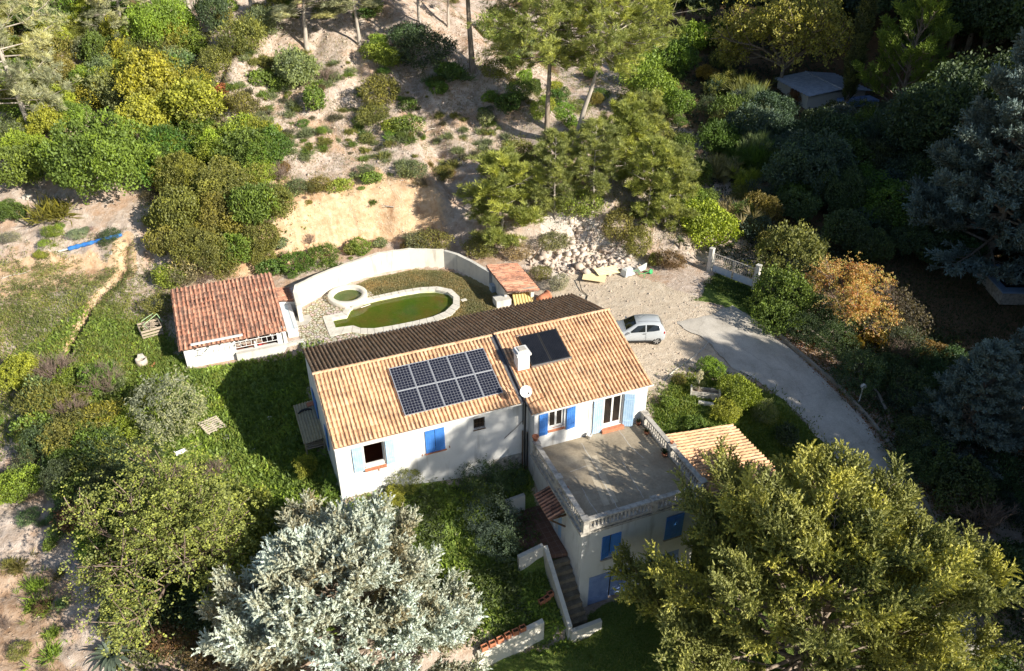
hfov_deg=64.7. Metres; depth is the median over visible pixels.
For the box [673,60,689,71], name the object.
ridge bush
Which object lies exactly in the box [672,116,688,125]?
scrub sprout
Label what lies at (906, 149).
valley bush
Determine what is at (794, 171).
valley bush
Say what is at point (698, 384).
yucca
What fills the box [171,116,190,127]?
scrub bush
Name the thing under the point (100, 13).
tree
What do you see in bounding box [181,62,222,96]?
scrub bush
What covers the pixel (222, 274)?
bush
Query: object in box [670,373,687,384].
bush
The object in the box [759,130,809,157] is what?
bush
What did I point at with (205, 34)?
scrub sprout
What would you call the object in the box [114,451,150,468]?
bush
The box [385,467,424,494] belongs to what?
bush
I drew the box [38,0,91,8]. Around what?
pine tree
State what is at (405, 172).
herb tuft
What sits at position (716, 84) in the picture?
track bush
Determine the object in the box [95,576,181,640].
undergrowth bush
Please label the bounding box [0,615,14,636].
slope bush
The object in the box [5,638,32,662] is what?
slope bush
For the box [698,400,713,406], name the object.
stone slab
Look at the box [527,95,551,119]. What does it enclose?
bush
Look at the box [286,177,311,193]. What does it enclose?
bush
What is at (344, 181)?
bush
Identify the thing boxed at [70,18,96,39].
scrub bush
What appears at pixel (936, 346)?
bush
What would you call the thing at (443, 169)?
bush
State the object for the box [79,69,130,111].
scrub bush
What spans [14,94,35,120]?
scrub bush
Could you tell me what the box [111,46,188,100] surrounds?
broadleaf tree
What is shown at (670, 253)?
bush
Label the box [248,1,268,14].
scrub bush
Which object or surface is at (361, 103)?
dry grass
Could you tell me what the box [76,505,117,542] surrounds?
undergrowth bush
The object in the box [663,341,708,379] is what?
edging strip
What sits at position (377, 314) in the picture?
swimming pool
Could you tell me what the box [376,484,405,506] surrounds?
bush
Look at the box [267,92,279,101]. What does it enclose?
herb tuft
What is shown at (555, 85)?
ridge bush
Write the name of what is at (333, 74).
herb tuft
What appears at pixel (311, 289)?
retaining wall
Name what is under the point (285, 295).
outdoor kitchen
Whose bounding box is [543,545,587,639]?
stairs
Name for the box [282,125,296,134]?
herb tuft
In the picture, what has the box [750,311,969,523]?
fallen leaves
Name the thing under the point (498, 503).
bush
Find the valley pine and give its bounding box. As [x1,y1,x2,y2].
[851,0,963,102]
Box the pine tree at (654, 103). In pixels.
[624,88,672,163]
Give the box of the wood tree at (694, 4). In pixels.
[664,0,739,23]
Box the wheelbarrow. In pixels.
[634,263,652,277]
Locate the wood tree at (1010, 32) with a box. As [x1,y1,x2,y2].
[964,0,1023,50]
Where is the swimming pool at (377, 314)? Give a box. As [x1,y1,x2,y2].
[323,286,459,335]
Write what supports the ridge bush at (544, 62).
on the ground at (436, 204)
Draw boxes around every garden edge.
[806,325,841,353]
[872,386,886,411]
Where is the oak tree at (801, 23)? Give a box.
[701,0,856,77]
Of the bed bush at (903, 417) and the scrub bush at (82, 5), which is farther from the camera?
the scrub bush at (82, 5)
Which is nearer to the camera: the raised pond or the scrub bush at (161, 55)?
the raised pond
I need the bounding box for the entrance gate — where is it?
[706,247,761,288]
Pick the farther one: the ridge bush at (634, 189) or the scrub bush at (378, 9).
the scrub bush at (378, 9)
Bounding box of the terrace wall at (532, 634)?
[477,619,543,669]
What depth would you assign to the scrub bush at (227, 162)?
58.80 m
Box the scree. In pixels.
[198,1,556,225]
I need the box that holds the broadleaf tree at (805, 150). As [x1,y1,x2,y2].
[760,126,858,197]
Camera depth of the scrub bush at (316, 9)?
71.52 m
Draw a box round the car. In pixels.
[616,314,665,344]
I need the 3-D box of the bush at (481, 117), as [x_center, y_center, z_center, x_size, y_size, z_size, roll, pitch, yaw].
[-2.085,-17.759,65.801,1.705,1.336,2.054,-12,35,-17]
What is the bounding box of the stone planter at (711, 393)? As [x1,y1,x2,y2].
[690,384,720,400]
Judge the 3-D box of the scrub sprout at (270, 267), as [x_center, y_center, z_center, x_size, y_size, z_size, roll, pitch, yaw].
[-17.080,-4.767,56.792,1.886,1.389,1.976,2,33,3]
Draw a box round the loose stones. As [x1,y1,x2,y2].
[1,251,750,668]
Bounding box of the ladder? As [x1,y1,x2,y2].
[201,334,279,354]
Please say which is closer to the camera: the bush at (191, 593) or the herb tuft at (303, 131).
the bush at (191, 593)
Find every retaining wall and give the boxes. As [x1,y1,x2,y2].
[293,248,443,321]
[444,250,491,286]
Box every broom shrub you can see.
[711,194,776,232]
[722,72,778,95]
[729,164,764,190]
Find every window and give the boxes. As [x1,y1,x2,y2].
[362,441,386,471]
[473,417,485,431]
[548,409,564,432]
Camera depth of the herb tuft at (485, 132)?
65.47 m
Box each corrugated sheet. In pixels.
[582,273,605,281]
[595,265,620,275]
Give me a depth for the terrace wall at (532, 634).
37.92 m
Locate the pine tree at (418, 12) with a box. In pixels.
[416,0,420,22]
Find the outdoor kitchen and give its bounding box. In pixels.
[276,287,298,337]
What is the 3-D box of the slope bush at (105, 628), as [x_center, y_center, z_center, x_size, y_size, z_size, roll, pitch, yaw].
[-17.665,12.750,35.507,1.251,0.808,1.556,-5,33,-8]
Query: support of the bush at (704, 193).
on the ground at (436, 204)
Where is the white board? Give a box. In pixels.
[190,334,242,345]
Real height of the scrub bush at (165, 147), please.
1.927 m
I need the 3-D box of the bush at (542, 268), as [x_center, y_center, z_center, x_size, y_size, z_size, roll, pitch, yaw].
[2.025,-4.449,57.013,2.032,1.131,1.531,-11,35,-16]
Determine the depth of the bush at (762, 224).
61.91 m
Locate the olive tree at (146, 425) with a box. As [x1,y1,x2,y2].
[124,365,211,452]
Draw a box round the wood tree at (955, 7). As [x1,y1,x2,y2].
[942,0,1022,47]
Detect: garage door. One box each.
[587,571,609,604]
[609,566,629,595]
[663,549,678,565]
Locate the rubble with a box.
[527,206,640,281]
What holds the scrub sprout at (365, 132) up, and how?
on the ground at (436, 204)
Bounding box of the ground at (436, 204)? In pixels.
[0,0,1023,670]
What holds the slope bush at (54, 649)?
on the ground at (436, 204)
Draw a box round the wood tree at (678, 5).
[636,0,688,29]
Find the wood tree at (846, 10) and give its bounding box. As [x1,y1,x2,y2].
[811,1,858,37]
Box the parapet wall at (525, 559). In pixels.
[517,543,543,569]
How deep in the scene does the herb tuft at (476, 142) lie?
64.97 m
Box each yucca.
[676,235,687,248]
[691,369,706,391]
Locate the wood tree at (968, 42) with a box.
[924,0,1012,50]
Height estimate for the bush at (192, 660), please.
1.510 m
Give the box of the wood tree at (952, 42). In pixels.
[911,0,993,51]
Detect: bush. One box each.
[0,4,21,27]
[0,36,42,60]
[0,56,37,68]
[0,57,40,94]
[0,61,60,110]
[0,93,27,117]
[0,113,26,145]
[0,114,19,140]
[0,127,51,164]
[0,144,51,187]
[0,200,28,221]
[0,230,21,242]
[0,351,49,393]
[0,462,44,504]
[0,475,21,499]
[0,548,38,578]
[0,555,17,569]
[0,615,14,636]
[2,9,22,27]
[2,28,12,58]
[2,466,29,490]
[3,24,13,35]
[4,79,70,107]
[5,460,38,481]
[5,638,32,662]
[7,0,52,31]
[7,408,62,441]
[8,408,42,436]
[10,428,41,455]
[11,377,74,416]
[12,445,40,464]
[12,565,54,605]
[13,410,50,440]
[13,506,41,527]
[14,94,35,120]
[14,418,71,474]
[15,31,43,56]
[17,112,46,129]
[18,373,59,414]
[20,0,81,32]
[20,33,76,62]
[20,633,72,670]
[25,88,75,111]
[25,102,72,137]
[30,14,80,29]
[30,517,51,529]
[30,598,53,614]
[32,106,166,204]
[32,250,49,258]
[33,0,80,21]
[34,419,81,457]
[34,456,76,500]
[35,55,76,87]
[36,438,74,471]
[37,405,118,443]
[38,22,76,48]
[39,223,64,237]
[39,400,59,414]
[41,392,66,407]
[42,378,70,393]
[42,535,57,552]
[44,440,79,469]
[44,522,69,541]
[45,495,76,533]
[45,565,70,584]
[47,473,81,504]
[49,489,97,535]
[50,463,78,486]
[51,361,83,389]
[51,594,71,613]
[55,0,90,14]
[57,99,93,124]
[59,21,83,35]
[59,467,97,518]
[60,66,96,97]
[61,65,98,86]
[64,437,140,486]
[64,499,138,543]
[65,0,95,23]
[65,227,88,239]
[66,421,95,445]
[66,460,134,490]
[67,372,96,396]
[68,36,99,61]
[68,397,124,434]
[68,427,137,472]
[68,507,137,587]
[69,436,123,476]
[69,473,113,520]
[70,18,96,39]
[70,421,119,464]
[70,520,110,552]
[71,76,108,109]
[72,67,92,90]
[73,361,118,395]
[73,386,95,401]
[74,94,95,105]
[74,436,127,472]
[74,461,133,489]
[76,28,114,63]
[76,461,130,508]
[76,463,110,499]
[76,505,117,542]
[78,410,126,432]
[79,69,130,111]
[80,26,100,43]
[83,47,115,71]
[89,525,118,551]
[92,360,126,396]
[93,60,121,100]
[93,476,154,529]
[93,532,140,575]
[94,466,137,492]
[95,374,122,398]
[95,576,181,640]
[96,613,118,641]
[97,11,129,39]
[97,31,129,59]
[98,0,134,14]
[98,48,117,65]
[99,454,153,482]
[100,225,123,242]
[101,571,126,591]
[103,54,126,71]
[107,529,179,584]
[110,13,162,47]
[110,408,146,438]
[111,35,148,60]
[113,90,174,135]
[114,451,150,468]
[114,461,151,491]
[116,56,149,91]
[117,543,178,579]
[118,37,143,53]
[119,32,156,58]
[119,570,175,607]
[121,0,201,48]
[123,592,164,626]
[127,386,154,406]
[127,547,156,575]
[130,434,168,459]
[131,85,163,116]
[132,35,178,53]
[135,143,172,166]
[136,158,178,190]
[137,120,185,156]
[137,289,172,319]
[139,47,171,73]
[140,221,188,256]
[140,611,197,660]
[142,52,181,87]
[143,145,174,164]
[144,183,208,231]
[144,579,178,612]
[147,149,207,201]
[147,600,211,663]
[150,16,196,47]
[150,261,187,289]
[156,45,188,62]
[156,123,183,138]
[156,126,180,148]
[157,46,197,73]
[159,251,214,288]
[160,150,200,177]
[161,566,226,638]
[162,220,230,274]
[167,131,208,160]
[168,73,205,98]
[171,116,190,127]
[172,607,208,645]
[174,24,206,55]
[176,135,205,163]
[177,624,224,670]
[178,111,216,139]
[179,60,203,73]
[179,73,216,88]
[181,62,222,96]
[181,155,268,205]
[183,187,254,243]
[184,91,225,126]
[186,122,218,140]
[190,126,227,158]
[191,136,235,166]
[192,0,233,36]
[196,44,231,72]
[201,245,243,280]
[207,133,239,157]
[209,6,268,60]
[209,120,279,166]
[209,155,243,175]
[210,164,260,187]
[214,8,235,23]
[214,82,228,94]
[215,230,254,264]
[217,111,257,144]
[218,181,251,210]
[222,123,279,157]
[223,181,280,225]
[225,85,262,115]
[227,0,238,11]
[232,134,269,165]
[236,113,282,137]
[237,109,276,124]
[241,220,281,258]
[242,122,295,167]
[243,127,280,158]
[244,2,281,37]
[245,68,273,86]
[246,17,269,33]
[246,156,279,183]
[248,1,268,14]
[249,247,276,266]
[263,181,294,219]
[264,0,287,12]
[268,76,289,88]
[271,43,321,88]
[271,235,288,249]
[277,250,316,276]
[278,0,299,12]
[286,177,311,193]
[291,453,318,479]
[293,11,301,18]
[301,84,327,110]
[301,172,333,193]
[303,241,342,270]
[310,6,327,18]
[315,126,327,134]
[322,473,340,495]
[324,177,354,192]
[342,242,359,255]
[347,235,374,256]
[351,8,375,18]
[354,99,392,128]
[356,40,402,67]
[356,163,375,174]
[357,0,384,15]
[357,71,404,106]
[358,170,383,185]
[367,31,387,43]
[372,236,387,247]
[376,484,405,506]
[379,116,404,133]
[384,20,432,46]
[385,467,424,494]
[392,112,426,132]
[393,26,459,73]
[394,158,431,179]
[397,96,420,111]
[402,228,429,248]
[411,226,455,248]
[428,80,448,94]
[432,164,454,180]
[433,61,468,80]
[454,453,507,505]
[455,490,521,537]
[460,235,499,258]
[469,516,521,564]
[473,7,520,39]
[476,109,496,124]
[477,57,522,80]
[480,90,498,102]
[487,455,528,494]
[493,92,521,114]
[500,242,533,260]
[501,135,541,164]
[503,39,535,60]
[503,78,534,97]
[516,68,532,82]
[520,187,561,213]
[525,77,541,94]
[526,265,554,281]
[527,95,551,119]
[536,230,571,252]
[538,54,557,66]
[548,273,569,291]
[550,89,568,103]
[550,97,556,108]
[551,81,563,90]
[551,107,565,113]
[555,102,574,112]
[555,112,577,128]
[555,187,609,218]
[559,85,572,98]
[569,100,591,112]
[583,67,599,78]
[590,91,603,105]
[591,87,611,101]
[601,204,635,243]
[607,114,617,129]
[616,50,667,91]
[617,69,639,84]
[621,67,678,107]
[621,224,653,257]
[627,179,648,196]
[630,211,641,219]
[641,33,699,71]
[648,252,663,265]
[652,248,688,269]
[659,123,675,141]
[659,395,678,408]
[661,84,696,117]
[664,66,674,76]
[670,132,698,150]
[670,185,711,207]
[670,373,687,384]
[671,68,685,79]
[672,113,685,121]
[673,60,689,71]
[675,18,712,51]
[677,197,743,249]
[682,416,708,430]
[683,198,712,221]
[690,156,714,188]
[694,63,720,80]
[694,117,744,155]
[695,355,727,377]
[697,93,717,114]
[698,186,721,206]
[699,18,735,50]
[700,73,731,96]
[705,91,755,122]
[707,78,728,96]
[707,104,737,119]
[707,112,725,130]
[707,117,724,129]
[708,49,732,68]
[708,67,739,95]
[709,396,742,423]
[711,133,742,158]
[714,372,766,409]
[721,63,737,71]
[723,99,782,140]
[724,88,747,102]
[727,137,782,171]
[731,197,755,226]
[732,182,756,200]
[734,80,773,107]
[735,128,774,160]
[737,211,774,241]
[740,218,829,288]
[741,190,785,222]
[742,262,817,325]
[746,170,790,204]
[747,161,765,174]
[747,210,768,234]
[748,292,806,336]
[749,90,800,117]
[750,397,778,425]
[752,104,787,134]
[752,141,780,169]
[754,228,793,253]
[757,105,794,134]
[757,185,777,204]
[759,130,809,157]
[770,155,825,190]
[771,115,806,134]
[771,178,822,203]
[771,420,799,447]
[772,258,838,301]
[773,187,824,222]
[782,307,827,343]
[788,87,801,102]
[792,228,830,261]
[792,288,840,328]
[794,105,867,170]
[799,106,830,127]
[808,163,873,213]
[815,99,850,112]
[815,113,873,138]
[815,315,862,366]
[817,208,874,254]
[819,132,876,184]
[824,103,867,121]
[828,347,887,403]
[836,157,889,204]
[845,333,864,347]
[848,96,872,114]
[848,101,886,137]
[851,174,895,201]
[852,226,897,263]
[853,284,934,342]
[858,104,922,155]
[861,100,897,118]
[863,326,893,347]
[864,352,909,385]
[864,370,895,392]
[869,215,921,241]
[870,187,933,233]
[873,168,908,186]
[875,148,932,181]
[878,320,934,370]
[883,444,945,486]
[889,217,960,265]
[891,142,930,169]
[892,414,941,454]
[894,205,970,247]
[895,410,921,433]
[897,425,956,488]
[899,149,966,191]
[903,162,937,183]
[907,344,942,373]
[913,339,953,367]
[916,352,951,394]
[919,414,974,452]
[924,404,963,432]
[927,449,1000,511]
[929,231,993,265]
[939,343,969,368]
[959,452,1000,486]
[966,430,986,450]
[974,538,1023,598]
[975,447,1023,491]
[996,490,1023,524]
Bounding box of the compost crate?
[137,313,163,338]
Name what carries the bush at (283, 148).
on the ground at (436, 204)
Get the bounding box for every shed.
[170,272,287,367]
[774,71,878,108]
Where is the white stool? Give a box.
[174,448,185,455]
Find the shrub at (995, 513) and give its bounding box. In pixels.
[941,481,1020,536]
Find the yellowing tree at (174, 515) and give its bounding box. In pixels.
[42,422,267,670]
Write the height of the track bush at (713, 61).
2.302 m
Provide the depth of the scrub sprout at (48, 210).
57.34 m
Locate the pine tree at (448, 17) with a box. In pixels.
[447,0,458,27]
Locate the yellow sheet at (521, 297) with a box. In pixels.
[512,292,533,304]
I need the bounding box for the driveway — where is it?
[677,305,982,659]
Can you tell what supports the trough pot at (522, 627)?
on the terrace wall at (532, 634)
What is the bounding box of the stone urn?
[135,353,147,366]
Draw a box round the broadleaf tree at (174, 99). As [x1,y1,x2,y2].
[155,76,227,126]
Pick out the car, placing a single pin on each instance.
(643, 328)
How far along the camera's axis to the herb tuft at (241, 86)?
63.39 m
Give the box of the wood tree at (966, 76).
[880,59,1005,155]
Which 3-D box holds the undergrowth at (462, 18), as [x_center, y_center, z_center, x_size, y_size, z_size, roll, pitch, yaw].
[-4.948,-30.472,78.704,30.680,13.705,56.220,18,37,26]
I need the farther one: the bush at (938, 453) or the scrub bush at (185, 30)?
the scrub bush at (185, 30)
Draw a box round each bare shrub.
[28,348,79,380]
[47,393,93,421]
[72,358,126,403]
[165,462,188,477]
[191,269,216,284]
[202,456,231,475]
[268,161,292,181]
[317,65,338,80]
[528,269,541,284]
[755,178,776,195]
[873,277,908,320]
[888,335,917,364]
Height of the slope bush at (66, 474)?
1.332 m
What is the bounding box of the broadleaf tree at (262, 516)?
[191,475,282,557]
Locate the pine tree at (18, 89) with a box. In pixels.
[0,0,82,133]
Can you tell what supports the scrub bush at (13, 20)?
on the ground at (436, 204)
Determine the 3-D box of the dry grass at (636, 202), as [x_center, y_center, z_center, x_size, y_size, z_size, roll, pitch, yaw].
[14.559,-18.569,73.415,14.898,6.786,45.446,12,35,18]
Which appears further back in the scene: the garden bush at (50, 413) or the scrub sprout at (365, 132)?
the scrub sprout at (365, 132)
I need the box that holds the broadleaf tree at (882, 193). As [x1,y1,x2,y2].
[850,178,926,234]
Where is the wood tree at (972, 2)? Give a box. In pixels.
[963,0,1022,43]
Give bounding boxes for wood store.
[293,400,325,453]
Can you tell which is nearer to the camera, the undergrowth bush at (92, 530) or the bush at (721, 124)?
the undergrowth bush at (92, 530)
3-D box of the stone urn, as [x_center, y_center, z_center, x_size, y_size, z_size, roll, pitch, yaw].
[-22.375,1.513,48.777,0.680,0.773,0.670,-12,35,-18]
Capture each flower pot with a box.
[532,434,538,440]
[644,427,649,434]
[660,447,668,456]
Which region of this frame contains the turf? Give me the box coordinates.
[357,269,501,320]
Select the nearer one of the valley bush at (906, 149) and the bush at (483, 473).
the bush at (483, 473)
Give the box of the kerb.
[775,332,938,528]
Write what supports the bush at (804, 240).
on the ground at (436, 204)
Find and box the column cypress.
[841,0,879,101]
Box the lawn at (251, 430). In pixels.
[0,302,591,663]
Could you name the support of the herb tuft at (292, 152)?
on the ground at (436, 204)
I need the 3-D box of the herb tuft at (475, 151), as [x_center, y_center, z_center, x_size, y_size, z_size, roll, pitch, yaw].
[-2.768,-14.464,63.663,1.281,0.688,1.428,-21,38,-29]
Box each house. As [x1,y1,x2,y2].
[302,293,774,606]
[486,263,538,307]
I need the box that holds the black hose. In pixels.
[298,408,311,413]
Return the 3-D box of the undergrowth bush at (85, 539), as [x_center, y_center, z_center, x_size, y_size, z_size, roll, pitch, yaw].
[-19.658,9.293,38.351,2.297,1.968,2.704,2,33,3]
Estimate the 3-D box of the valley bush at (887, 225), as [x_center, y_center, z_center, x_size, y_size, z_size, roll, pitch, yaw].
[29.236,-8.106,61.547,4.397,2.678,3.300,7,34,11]
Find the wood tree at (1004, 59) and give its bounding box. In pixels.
[944,45,1017,113]
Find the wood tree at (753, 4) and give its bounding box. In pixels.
[705,0,769,34]
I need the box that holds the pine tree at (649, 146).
[623,133,681,229]
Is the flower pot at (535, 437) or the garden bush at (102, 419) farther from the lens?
the garden bush at (102, 419)
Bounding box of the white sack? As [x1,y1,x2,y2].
[620,266,634,276]
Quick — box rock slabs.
[546,211,633,266]
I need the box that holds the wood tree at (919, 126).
[879,81,996,151]
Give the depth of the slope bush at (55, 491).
39.91 m
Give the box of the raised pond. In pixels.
[977,264,1023,304]
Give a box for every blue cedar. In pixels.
[191,488,491,670]
[896,337,1023,479]
[897,27,1023,284]
[950,326,1023,448]
[956,137,1023,264]
[992,207,1023,255]
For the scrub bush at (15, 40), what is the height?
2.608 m
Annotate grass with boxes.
[0,280,202,467]
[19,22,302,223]
[200,17,536,224]
[491,557,1023,670]
[549,64,709,265]
[645,359,852,498]
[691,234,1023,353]
[704,273,783,330]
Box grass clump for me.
[696,151,743,184]
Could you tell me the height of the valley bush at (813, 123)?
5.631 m
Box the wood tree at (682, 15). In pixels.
[662,0,708,26]
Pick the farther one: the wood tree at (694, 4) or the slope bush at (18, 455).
the wood tree at (694, 4)
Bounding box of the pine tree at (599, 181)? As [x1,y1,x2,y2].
[564,117,628,203]
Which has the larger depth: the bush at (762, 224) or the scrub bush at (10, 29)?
the scrub bush at (10, 29)
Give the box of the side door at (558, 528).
[555,514,561,537]
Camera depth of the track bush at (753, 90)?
79.89 m
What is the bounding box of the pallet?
[198,416,224,434]
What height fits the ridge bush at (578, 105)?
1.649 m
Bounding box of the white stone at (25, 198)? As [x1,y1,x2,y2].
[22,194,30,199]
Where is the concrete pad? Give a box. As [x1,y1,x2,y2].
[295,314,311,325]
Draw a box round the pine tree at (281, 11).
[268,0,355,53]
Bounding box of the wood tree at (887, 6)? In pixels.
[876,0,920,47]
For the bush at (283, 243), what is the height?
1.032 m
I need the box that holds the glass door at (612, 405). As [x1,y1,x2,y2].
[601,394,623,433]
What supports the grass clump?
on the ground at (436, 204)
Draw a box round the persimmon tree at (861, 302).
[802,252,904,340]
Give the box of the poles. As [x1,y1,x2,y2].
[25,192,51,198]
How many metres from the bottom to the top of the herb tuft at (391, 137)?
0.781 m
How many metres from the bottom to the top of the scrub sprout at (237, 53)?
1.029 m
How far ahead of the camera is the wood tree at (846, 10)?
90.24 m
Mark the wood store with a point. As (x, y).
(311, 429)
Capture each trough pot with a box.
[480,643,487,651]
[488,639,495,647]
[496,635,503,643]
[504,631,511,639]
[512,627,518,636]
[519,624,525,632]
[538,597,544,604]
[543,594,550,601]
[547,590,553,596]
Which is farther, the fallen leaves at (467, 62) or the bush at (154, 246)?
the fallen leaves at (467, 62)
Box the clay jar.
[536,290,551,300]
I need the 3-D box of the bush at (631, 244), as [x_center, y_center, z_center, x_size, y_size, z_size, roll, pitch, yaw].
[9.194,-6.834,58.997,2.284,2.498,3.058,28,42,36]
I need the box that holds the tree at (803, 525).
[602,434,1023,670]
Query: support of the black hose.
on the wood store
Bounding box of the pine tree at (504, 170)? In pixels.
[452,142,549,250]
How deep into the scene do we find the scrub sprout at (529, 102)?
66.02 m
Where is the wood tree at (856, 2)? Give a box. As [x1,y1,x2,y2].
[842,0,902,14]
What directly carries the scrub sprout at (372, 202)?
on the ground at (436, 204)
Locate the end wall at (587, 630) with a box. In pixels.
[570,618,601,642]
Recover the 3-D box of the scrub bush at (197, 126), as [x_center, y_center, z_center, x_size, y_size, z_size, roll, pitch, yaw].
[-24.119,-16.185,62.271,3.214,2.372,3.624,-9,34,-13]
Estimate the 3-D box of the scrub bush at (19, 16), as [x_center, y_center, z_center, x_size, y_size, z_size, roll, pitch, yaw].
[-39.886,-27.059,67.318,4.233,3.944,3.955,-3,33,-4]
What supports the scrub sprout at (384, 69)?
on the ground at (436, 204)
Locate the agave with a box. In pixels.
[83,634,132,670]
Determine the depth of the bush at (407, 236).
59.37 m
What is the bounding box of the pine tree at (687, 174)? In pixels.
[642,139,706,231]
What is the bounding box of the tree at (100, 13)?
[74,0,151,47]
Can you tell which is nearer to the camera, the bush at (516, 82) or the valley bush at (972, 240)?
the valley bush at (972, 240)
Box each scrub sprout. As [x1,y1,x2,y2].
[12,160,50,179]
[15,190,80,226]
[37,239,50,246]
[49,164,87,188]
[55,222,65,227]
[98,239,110,246]
[140,213,165,229]
[142,189,161,202]
[169,48,192,70]
[184,31,213,47]
[217,258,232,269]
[228,47,245,57]
[254,258,282,275]
[257,56,274,67]
[264,67,274,72]
[265,69,279,84]
[276,161,290,172]
[278,184,302,199]
[279,185,293,198]
[283,132,292,139]
[286,272,296,278]
[289,105,303,111]
[296,119,309,127]
[302,62,325,74]
[302,233,314,244]
[315,84,325,90]
[323,259,352,270]
[351,116,364,124]
[353,127,371,140]
[358,132,374,144]
[368,198,379,206]
[376,67,390,73]
[384,130,396,136]
[395,131,404,138]
[398,240,425,248]
[410,175,428,188]
[419,73,440,86]
[427,76,445,82]
[438,59,479,82]
[485,105,493,110]
[516,92,528,100]
[525,99,534,104]
[615,93,631,101]
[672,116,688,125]
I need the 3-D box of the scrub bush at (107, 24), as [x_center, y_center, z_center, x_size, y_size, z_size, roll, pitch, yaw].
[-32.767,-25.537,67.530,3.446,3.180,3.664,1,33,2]
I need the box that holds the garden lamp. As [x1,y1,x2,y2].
[858,383,866,402]
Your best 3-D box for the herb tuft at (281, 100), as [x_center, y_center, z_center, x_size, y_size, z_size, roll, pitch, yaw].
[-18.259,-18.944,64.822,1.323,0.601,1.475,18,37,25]
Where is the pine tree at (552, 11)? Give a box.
[462,0,636,136]
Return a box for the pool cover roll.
[58,233,121,251]
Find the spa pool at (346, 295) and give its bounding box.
[327,284,366,309]
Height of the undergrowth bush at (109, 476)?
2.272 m
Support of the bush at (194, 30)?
on the ground at (436, 204)
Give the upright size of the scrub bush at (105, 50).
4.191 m
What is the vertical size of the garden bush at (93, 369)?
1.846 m
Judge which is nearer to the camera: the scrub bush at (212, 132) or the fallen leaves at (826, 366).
the fallen leaves at (826, 366)
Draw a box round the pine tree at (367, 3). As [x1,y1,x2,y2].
[319,0,381,45]
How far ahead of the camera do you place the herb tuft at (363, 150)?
62.80 m
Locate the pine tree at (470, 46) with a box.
[466,0,475,74]
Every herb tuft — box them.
[223,81,245,90]
[235,54,251,61]
[235,79,248,88]
[236,48,257,55]
[241,85,254,94]
[244,48,260,55]
[245,56,264,66]
[257,89,270,98]
[259,104,274,110]
[266,86,280,93]
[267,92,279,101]
[276,105,302,118]
[278,97,290,103]
[279,82,295,91]
[282,98,302,108]
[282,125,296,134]
[288,148,298,155]
[290,148,315,161]
[292,126,317,136]
[292,127,317,138]
[299,143,320,154]
[302,143,313,149]
[309,78,326,85]
[314,136,333,145]
[315,123,334,132]
[317,142,330,151]
[318,79,336,88]
[325,112,339,121]
[327,59,339,65]
[328,70,340,78]
[330,113,346,121]
[331,73,343,82]
[335,106,347,111]
[341,70,355,78]
[342,64,357,75]
[342,139,363,146]
[343,127,358,135]
[344,171,361,179]
[348,122,366,132]
[355,145,372,153]
[355,155,368,161]
[371,145,382,150]
[373,151,391,160]
[378,149,393,159]
[381,139,396,147]
[384,133,400,141]
[391,158,408,165]
[396,129,411,137]
[396,131,418,146]
[397,134,413,142]
[397,167,412,176]
[415,130,425,137]
[419,132,428,140]
[429,110,447,120]
[437,131,453,139]
[441,157,465,168]
[444,158,455,166]
[447,112,462,118]
[448,145,465,153]
[450,147,464,154]
[456,152,470,161]
[457,126,469,132]
[458,117,468,121]
[469,148,480,156]
[470,140,481,145]
[474,127,485,133]
[474,144,491,150]
[477,127,495,135]
[479,137,494,146]
[481,117,498,127]
[499,131,515,138]
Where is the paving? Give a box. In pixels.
[298,290,383,346]
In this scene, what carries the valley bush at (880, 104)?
on the ground at (436, 204)
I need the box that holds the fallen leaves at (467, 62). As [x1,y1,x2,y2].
[377,9,567,139]
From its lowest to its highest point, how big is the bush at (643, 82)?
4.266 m
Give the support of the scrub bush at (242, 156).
on the ground at (436, 204)
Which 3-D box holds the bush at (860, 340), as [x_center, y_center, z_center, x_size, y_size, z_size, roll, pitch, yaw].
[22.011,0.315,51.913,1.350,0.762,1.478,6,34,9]
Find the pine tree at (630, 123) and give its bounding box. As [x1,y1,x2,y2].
[590,92,659,184]
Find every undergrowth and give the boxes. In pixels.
[0,0,310,276]
[0,227,181,389]
[62,450,236,670]
[210,0,556,191]
[367,465,546,657]
[493,18,707,245]
[662,8,1014,270]
[752,289,1023,533]
[868,428,1023,670]
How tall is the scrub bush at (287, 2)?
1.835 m
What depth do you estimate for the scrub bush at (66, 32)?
65.78 m
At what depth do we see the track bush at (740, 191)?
66.41 m
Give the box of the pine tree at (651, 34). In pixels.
[523,0,711,138]
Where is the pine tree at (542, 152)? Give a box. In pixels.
[524,125,580,220]
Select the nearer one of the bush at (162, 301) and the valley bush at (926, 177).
the bush at (162, 301)
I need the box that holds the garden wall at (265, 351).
[236,339,305,361]
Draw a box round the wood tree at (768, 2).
[739,0,778,9]
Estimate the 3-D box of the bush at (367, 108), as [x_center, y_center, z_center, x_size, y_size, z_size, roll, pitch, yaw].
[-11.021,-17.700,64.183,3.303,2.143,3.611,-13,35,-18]
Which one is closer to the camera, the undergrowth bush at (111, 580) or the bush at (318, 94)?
the undergrowth bush at (111, 580)
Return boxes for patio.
[504,505,567,558]
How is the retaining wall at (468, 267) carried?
on the ground at (436, 204)
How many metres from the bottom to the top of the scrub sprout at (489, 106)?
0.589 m
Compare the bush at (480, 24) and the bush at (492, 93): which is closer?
the bush at (492, 93)
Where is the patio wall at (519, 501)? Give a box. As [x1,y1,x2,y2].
[505,493,524,513]
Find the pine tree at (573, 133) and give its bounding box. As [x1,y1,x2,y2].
[550,128,585,180]
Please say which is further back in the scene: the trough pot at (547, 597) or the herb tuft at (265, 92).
the herb tuft at (265, 92)

